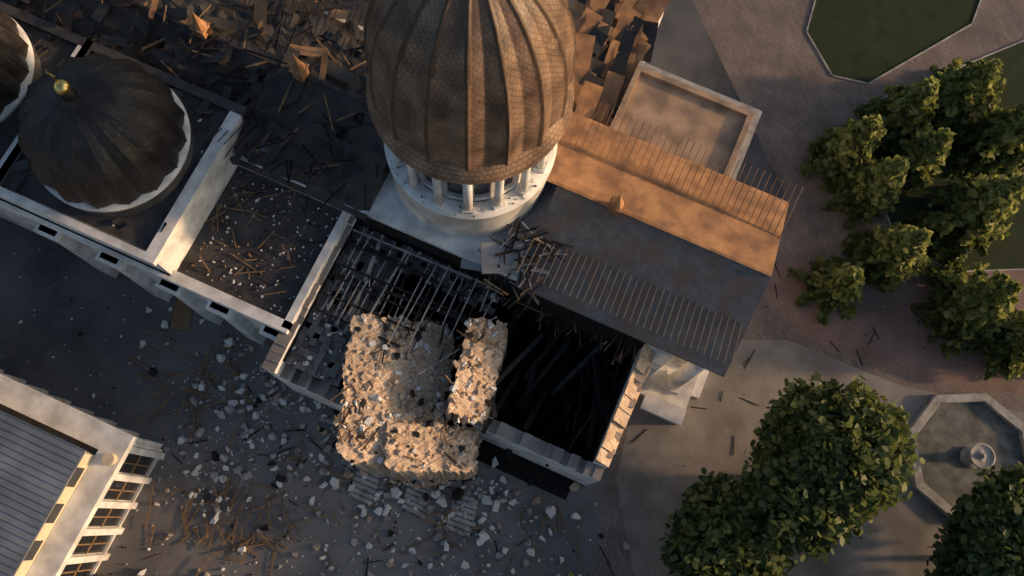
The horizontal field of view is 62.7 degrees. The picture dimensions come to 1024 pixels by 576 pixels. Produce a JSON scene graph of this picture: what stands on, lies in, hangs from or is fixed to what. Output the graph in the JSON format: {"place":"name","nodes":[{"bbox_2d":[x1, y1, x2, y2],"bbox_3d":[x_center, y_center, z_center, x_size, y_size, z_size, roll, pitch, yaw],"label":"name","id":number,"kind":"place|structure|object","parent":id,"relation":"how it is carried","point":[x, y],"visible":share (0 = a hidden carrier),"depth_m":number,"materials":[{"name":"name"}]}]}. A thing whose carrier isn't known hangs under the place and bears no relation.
{"place":"outdoors","nodes":[
{"label":"outdoors","id":0,"kind":"place"},
{"bbox_2d":[0,369,165,575],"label":"building","id":1,"kind":"structure","parent":0,"point":[74,480],"depth_m":75.43,"materials":[{"name":"white paint"}]},
{"bbox_2d":[0,0,783,575],"bbox_3d":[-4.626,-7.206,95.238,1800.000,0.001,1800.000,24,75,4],"label":"ground","id":2,"kind":"structure","parent":0,"point":[48,288],"depth_m":87.84,"materials":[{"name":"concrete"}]},
{"bbox_2d":[0,0,708,425],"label":"building walls","id":3,"kind":"structure","parent":2,"relation":"on","point":[672,386],"depth_m":77.96,"materials":[{"name":"white stone"}]},
{"bbox_2d":[0,1,93,208],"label":"domed tower","id":4,"kind":"structure","parent":3,"relation":"on","point":[22,68],"depth_m":74.30,"materials":[{"name":"white paint"}]},
{"bbox_2d":[0,39,247,274],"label":"domed tower","id":5,"kind":"structure","parent":3,"relation":"on","point":[118,153],"depth_m":70.48,"materials":[{"name":"white paint"}]},
{"bbox_2d":[0,0,669,318],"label":"flat roof","id":6,"kind":"structure","parent":3,"relation":"on","point":[304,100],"depth_m":77.79,"materials":[{"name":"grey concrete"}]},
{"bbox_2d":[261,215,655,499],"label":"cathedral ruin walls","id":7,"kind":"structure","parent":2,"relation":"on","point":[533,455],"depth_m":84.22,"materials":[{"name":"beige stone"}]},
{"bbox_2d":[312,227,497,374],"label":"exposed roof beams","id":8,"kind":"structure","parent":7,"relation":"attached to","point":[375,252],"depth_m":78.18,"materials":[{"name":"brown wood"}]},
{"bbox_2d":[285,225,500,386],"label":"damaged floor slab","id":9,"kind":"structure","parent":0,"point":[311,355],"depth_m":78.94,"materials":[{"name":"grey concrete"}]},
{"bbox_2d":[328,313,507,489],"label":"cathedral ruin rubble","id":10,"kind":"object","parent":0,"point":[401,420],"visible":0.96,"depth_m":77.26,"materials":[{"name":"beige stone"}]},
{"bbox_2d":[384,143,556,237],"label":"dome drum","id":11,"kind":"object","parent":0,"point":[499,213],"visible":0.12,"depth_m":72.00,"materials":[{"name":"white stone"}]},
{"bbox_2d":[364,0,576,184],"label":"dome","id":12,"kind":"structure","parent":11,"relation":"on","point":[471,92],"depth_m":54.57,"materials":[{"name":"brown tile"}]},
{"bbox_2d":[2,149,984,575],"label":"rubble","id":13,"kind":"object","parent":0,"point":[182,315],"depth_m":86.59,"materials":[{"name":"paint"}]},
{"bbox_2d":[460,221,637,466],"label":"fallen roof beams","id":14,"kind":"structure","parent":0,"point":[497,256],"depth_m":81.80,"materials":[{"name":"black wood"}]},
{"bbox_2d":[509,92,803,376],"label":"gabled roof","id":15,"kind":"structure","parent":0,"point":[672,253],"depth_m":75.13,"materials":[{"name":"brown metal"}]},
{"bbox_2d":[610,61,761,179],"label":"flat-roofed building block","id":16,"kind":"structure","parent":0,"point":[685,110],"depth_m":81.86,"materials":[{"name":"beige concrete"}]},
{"bbox_2d":[594,0,1023,575],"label":"plaza paving","id":17,"kind":"structure","parent":0,"point":[789,86],"depth_m":101.36,"materials":[{"name":"stone"}]},
{"bbox_2d":[616,340,1023,575],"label":"paved path","id":18,"kind":"structure","parent":17,"relation":"on","point":[900,540],"depth_m":89.34,"materials":[{"name":"grey concrete"}]},
{"bbox_2d":[658,467,797,575],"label":"tree","id":19,"kind":"object","parent":18,"relation":"on","point":[712,535],"visible":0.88,"depth_m":79.62,"materials":[{"name":"green plant"}]},
{"bbox_2d":[735,371,924,563],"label":"tree","id":20,"kind":"object","parent":18,"relation":"on","point":[829,466],"visible":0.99,"depth_m":77.87,"materials":[{"name":"green plant"}]},
{"bbox_2d":[906,393,1023,518],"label":"fountain","id":21,"kind":"object","parent":18,"relation":"on","point":[962,440],"visible":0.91,"depth_m":90.97,"materials":[{"name":"stone"}]},
{"bbox_2d":[924,459,1023,575],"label":"tree","id":22,"kind":"object","parent":18,"relation":"on","point":[983,535],"visible":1,"depth_m":80.03,"materials":[{"name":"green plant"}]},
{"bbox_2d":[787,252,865,325],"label":"broadleaf tree","id":23,"kind":"object","parent":17,"relation":"on","point":[839,282],"visible":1,"depth_m":92.86,"materials":[{"name":"green plant"}]},
{"bbox_2d":[799,114,886,191],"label":"tree","id":24,"kind":"object","parent":17,"relation":"on","point":[851,144],"visible":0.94,"depth_m":94.00,"materials":[{"name":"green plant"}]},
{"bbox_2d":[820,154,909,229],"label":"broadleaf tree","id":25,"kind":"object","parent":17,"relation":"on","point":[866,192],"visible":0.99,"depth_m":93.61,"materials":[{"name":"green plant"}]},
{"bbox_2d":[836,222,933,293],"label":"broadleaf tree","id":26,"kind":"object","parent":17,"relation":"on","point":[893,257],"visible":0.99,"depth_m":91.95,"materials":[{"name":"green plant"}]},
{"bbox_2d":[764,260,1023,396],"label":"paving band","id":27,"kind":"object","parent":17,"relation":"on","point":[898,348],"visible":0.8,"depth_m":93.99,"materials":[{"name":"red brick"}]},
{"bbox_2d":[806,0,1023,271],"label":"lawn kerbs","id":28,"kind":"structure","parent":17,"relation":"on","point":[832,75],"depth_m":103.37,"materials":[{"name":"stone"}]},
{"bbox_2d":[910,254,1023,359],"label":"broadleaf tree","id":29,"kind":"object","parent":17,"relation":"on","point":[960,308],"visible":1,"depth_m":90.04,"materials":[{"name":"green plant"}]},
{"bbox_2d":[960,307,1023,381],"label":"tree","id":30,"kind":"object","parent":17,"relation":"on","point":[1004,353],"visible":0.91,"depth_m":90.64,"materials":[{"name":"green plant"}]},
{"bbox_2d":[808,0,979,82],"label":"lawn","id":31,"kind":"structure","parent":0,"point":[867,41],"depth_m":104.51,"materials":[{"name":"green plant"}]},
{"bbox_2d":[871,41,1023,269],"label":"lawn","id":32,"kind":"structure","parent":0,"point":[1006,254],"depth_m":98.73,"materials":[{"name":"green plant"}]},
{"bbox_2d":[853,75,940,154],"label":"tree","id":33,"kind":"object","parent":32,"relation":"on","point":[903,110],"visible":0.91,"depth_m":95.71,"materials":[{"name":"green plant"}]},
{"bbox_2d":[890,126,956,194],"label":"broadleaf tree","id":34,"kind":"object","parent":32,"relation":"on","point":[925,150],"visible":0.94,"depth_m":95.10,"materials":[{"name":"green plant"}]},
{"bbox_2d":[906,172,1023,272],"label":"broadleaf tree","id":35,"kind":"object","parent":32,"relation":"on","point":[970,216],"visible":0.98,"depth_m":93.19,"materials":[{"name":"green plant"}]},
{"bbox_2d":[929,57,1006,140],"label":"tree","id":36,"kind":"object","parent":32,"relation":"on","point":[962,92],"visible":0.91,"depth_m":95.83,"materials":[{"name":"green plant"}]},
{"bbox_2d":[945,102,1023,180],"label":"tree","id":37,"kind":"object","parent":32,"relation":"on","point":[998,147],"visible":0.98,"depth_m":96.64,"materials":[{"name":"green plant"}]}
]}

